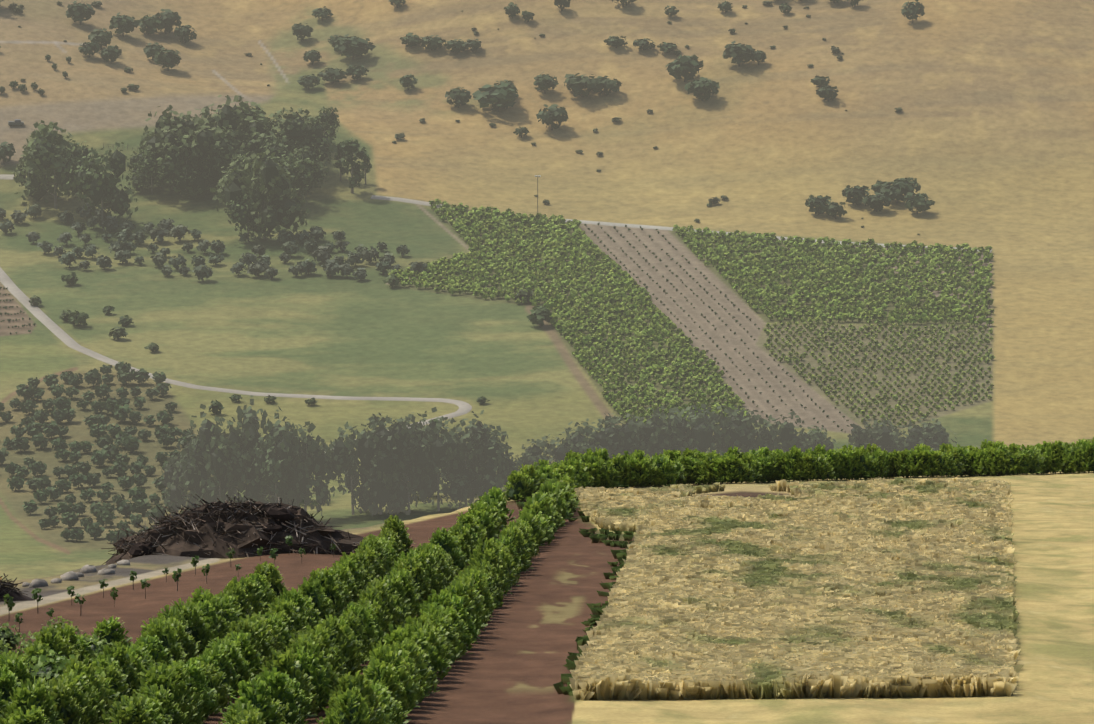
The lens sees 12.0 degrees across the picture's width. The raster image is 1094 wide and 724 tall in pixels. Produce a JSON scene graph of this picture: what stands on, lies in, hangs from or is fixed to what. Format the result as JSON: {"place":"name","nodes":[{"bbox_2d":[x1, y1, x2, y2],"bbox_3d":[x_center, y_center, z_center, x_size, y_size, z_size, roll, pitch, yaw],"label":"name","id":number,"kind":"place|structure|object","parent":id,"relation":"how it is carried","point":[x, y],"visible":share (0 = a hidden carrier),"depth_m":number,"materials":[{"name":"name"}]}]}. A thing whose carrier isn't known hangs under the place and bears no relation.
{"place":"outdoors","nodes":[
{"label":"outdoors","id":0,"kind":"place"},
{"bbox_2d":[0,267,471,452],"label":"road","id":1,"kind":"structure","parent":0,"point":[19,295],"depth_m":1326.69,"materials":[{"name":"grey gravel"}]},
{"bbox_2d":[0,0,1093,723],"bbox_3d":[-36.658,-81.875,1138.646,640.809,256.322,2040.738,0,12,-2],"label":"ground","id":2,"kind":"structure","parent":0,"point":[984,136],"depth_m":1475.66,"materials":[{"name":"beige plant"}]},
{"bbox_2d":[0,174,13,179],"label":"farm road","id":3,"kind":"structure","parent":2,"relation":"on","point":[6,177],"depth_m":1534.73,"materials":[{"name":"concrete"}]},
{"bbox_2d":[8,119,23,125],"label":"car","id":4,"kind":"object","parent":2,"relation":"on","point":[16,122],"visible":1,"depth_m":1565.78,"materials":[{"name":"grey metal"}]},
{"bbox_2d":[0,573,34,601],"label":"debris pile","id":5,"kind":"object","parent":2,"relation":"on","point":[14,593],"visible":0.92,"depth_m":226.80,"materials":[{"name":"brown wood"}]},
{"bbox_2d":[0,287,35,334],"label":"crop rows","id":6,"kind":"object","parent":2,"relation":"on","point":[9,320],"visible":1,"depth_m":1396.59,"materials":[{"name":"green plant"}]},
{"bbox_2d":[22,582,30,586],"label":"boulder","id":7,"kind":"object","parent":2,"relation":"on","point":[25,584],"visible":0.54,"depth_m":240.38,"materials":[{"name":"grey stone"}]},
{"bbox_2d":[29,579,47,587],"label":"boulder","id":8,"kind":"object","parent":2,"relation":"on","point":[36,583],"visible":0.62,"depth_m":238.90,"materials":[{"name":"grey stone"}]},
{"bbox_2d":[50,578,61,583],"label":"boulder","id":9,"kind":"object","parent":2,"relation":"on","point":[56,580],"visible":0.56,"depth_m":241.35,"materials":[{"name":"grey stone"}]},
{"bbox_2d":[0,616,112,690],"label":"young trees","id":10,"kind":"object","parent":2,"relation":"on","point":[9,640],"visible":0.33,"depth_m":176.01,"materials":[{"name":"green plant"}]},
{"bbox_2d":[0,143,137,170],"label":"paddock fences","id":11,"kind":"object","parent":2,"relation":"on","point":[93,155],"visible":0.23,"depth_m":1551.75,"materials":[{"name":"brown wood"}]},
{"bbox_2d":[61,571,78,580],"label":"boulder","id":12,"kind":"object","parent":2,"relation":"on","point":[70,576],"visible":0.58,"depth_m":244.78,"materials":[{"name":"grey stone"}]},
{"bbox_2d":[75,572,83,576],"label":"boulder","id":13,"kind":"object","parent":2,"relation":"on","point":[79,574],"visible":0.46,"depth_m":248.86,"materials":[{"name":"grey stone"}]},
{"bbox_2d":[80,565,96,572],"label":"boulder","id":14,"kind":"object","parent":2,"relation":"on","point":[88,569],"visible":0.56,"depth_m":252.28,"materials":[{"name":"grey stone"}]},
{"bbox_2d":[0,361,199,542],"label":"orchard trees","id":15,"kind":"object","parent":2,"relation":"on","point":[103,513],"visible":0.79,"depth_m":1257.03,"materials":[{"name":"green plant"}]},
{"bbox_2d":[98,567,114,574],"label":"boulder","id":16,"kind":"object","parent":2,"relation":"on","point":[107,571],"visible":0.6,"depth_m":249.96,"materials":[{"name":"grey stone"}]},
{"bbox_2d":[108,564,116,567],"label":"boulder","id":17,"kind":"object","parent":2,"relation":"on","point":[112,566],"visible":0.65,"depth_m":255.31,"materials":[{"name":"grey stone"}]},
{"bbox_2d":[116,560,129,564],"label":"boulder","id":18,"kind":"object","parent":2,"relation":"on","point":[124,562],"visible":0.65,"depth_m":259.45,"materials":[{"name":"grey stone"}]},
{"bbox_2d":[3,535,335,631],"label":"saplings","id":19,"kind":"object","parent":2,"relation":"on","point":[35,596],"visible":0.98,"depth_m":230.30,"materials":[{"name":"green plant"}]},
{"bbox_2d":[12,95,339,241],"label":"tree grove","id":20,"kind":"object","parent":2,"relation":"on","point":[242,153],"visible":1,"depth_m":1509.63,"materials":[{"name":"green plant"}]},
{"bbox_2d":[0,203,426,280],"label":"orchard trees","id":21,"kind":"object","parent":2,"relation":"on","point":[123,249],"visible":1,"depth_m":1459.89,"materials":[{"name":"green plant"}]},
{"bbox_2d":[101,490,363,564],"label":"brush pile","id":22,"kind":"object","parent":2,"relation":"on","point":[219,529],"visible":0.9,"depth_m":270.39,"materials":[{"name":"brown wood"}]},
{"bbox_2d":[0,512,540,723],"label":"orchard trees","id":23,"kind":"object","parent":2,"relation":"on","point":[303,653],"visible":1,"depth_m":172.96,"materials":[{"name":"green plant"}]},
{"bbox_2d":[333,138,371,192],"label":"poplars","id":24,"kind":"object","parent":2,"relation":"on","point":[349,147],"visible":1,"depth_m":1520.38,"materials":[{"name":"green plant"}]},
{"bbox_2d":[370,195,441,207],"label":"road surface","id":25,"kind":"structure","parent":2,"relation":"on","point":[401,200],"depth_m":1518.18,"materials":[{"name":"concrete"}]},
{"bbox_2d":[28,272,873,447],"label":"bushes","id":26,"kind":"object","parent":2,"relation":"on","point":[539,315],"visible":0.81,"depth_m":1382.83,"materials":[{"name":"green plant"}]},
{"bbox_2d":[8,0,919,234],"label":"hill shrubs","id":27,"kind":"object","parent":2,"relation":"on","point":[834,49],"visible":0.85,"depth_m":1609.00,"materials":[{"name":"green plant"}]},
{"bbox_2d":[0,0,934,218],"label":"hill trees","id":28,"kind":"object","parent":2,"relation":"on","point":[502,94],"visible":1,"depth_m":1608.28,"materials":[{"name":"green plant"}]},
{"bbox_2d":[535,176,540,212],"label":"floodlight pole","id":29,"kind":"object","parent":2,"relation":"on","point":[537,192],"visible":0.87,"depth_m":1510.59,"materials":[{"name":"grey metal"}]},
{"bbox_2d":[159,395,956,516],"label":"eucalyptus belt","id":30,"kind":"object","parent":2,"relation":"on","point":[400,462],"visible":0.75,"depth_m":1171.80,"materials":[{"name":"green plant"}]},
{"bbox_2d":[389,198,750,425],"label":"orchard","id":31,"kind":"structure","parent":2,"relation":"on","point":[563,245],"depth_m":1412.90,"materials":[{"name":"green plant"}]},
{"bbox_2d":[516,501,634,695],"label":"verge weeds","id":32,"kind":"object","parent":2,"relation":"on","point":[620,555],"visible":0.48,"depth_m":243.97,"materials":[{"name":"green plant"}]},
{"bbox_2d":[584,223,852,430],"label":"orchard","id":33,"kind":"structure","parent":2,"relation":"on","point":[735,349],"depth_m":1394.83,"materials":[{"name":"green plant"}]},
{"bbox_2d":[458,437,1093,549],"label":"orchard trees","id":34,"kind":"object","parent":2,"relation":"on","point":[545,489],"visible":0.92,"depth_m":379.07,"materials":[{"name":"green plant"}]},
{"bbox_2d":[565,219,991,252],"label":"road surface","id":35,"kind":"structure","parent":2,"relation":"on","point":[630,225],"depth_m":1499.47,"materials":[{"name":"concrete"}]},
{"bbox_2d":[569,477,1022,700],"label":"field","id":36,"kind":"structure","parent":2,"relation":"on","point":[898,587],"depth_m":217.03,"materials":[{"name":"beige plant"}]},
{"bbox_2d":[672,224,993,325],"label":"orchard","id":37,"kind":"structure","parent":2,"relation":"on","point":[733,253],"depth_m":1437.16,"materials":[{"name":"green plant"}]},
{"bbox_2d":[763,321,994,427],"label":"orchard","id":38,"kind":"structure","parent":2,"relation":"on","point":[888,353],"depth_m":1346.57,"materials":[{"name":"green plant"}]},
{"bbox_2d":[868,251,990,318],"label":"orchard","id":39,"kind":"structure","parent":2,"relation":"on","point":[948,272],"depth_m":1448.00,"materials":[{"name":"green plant"}]}
]}

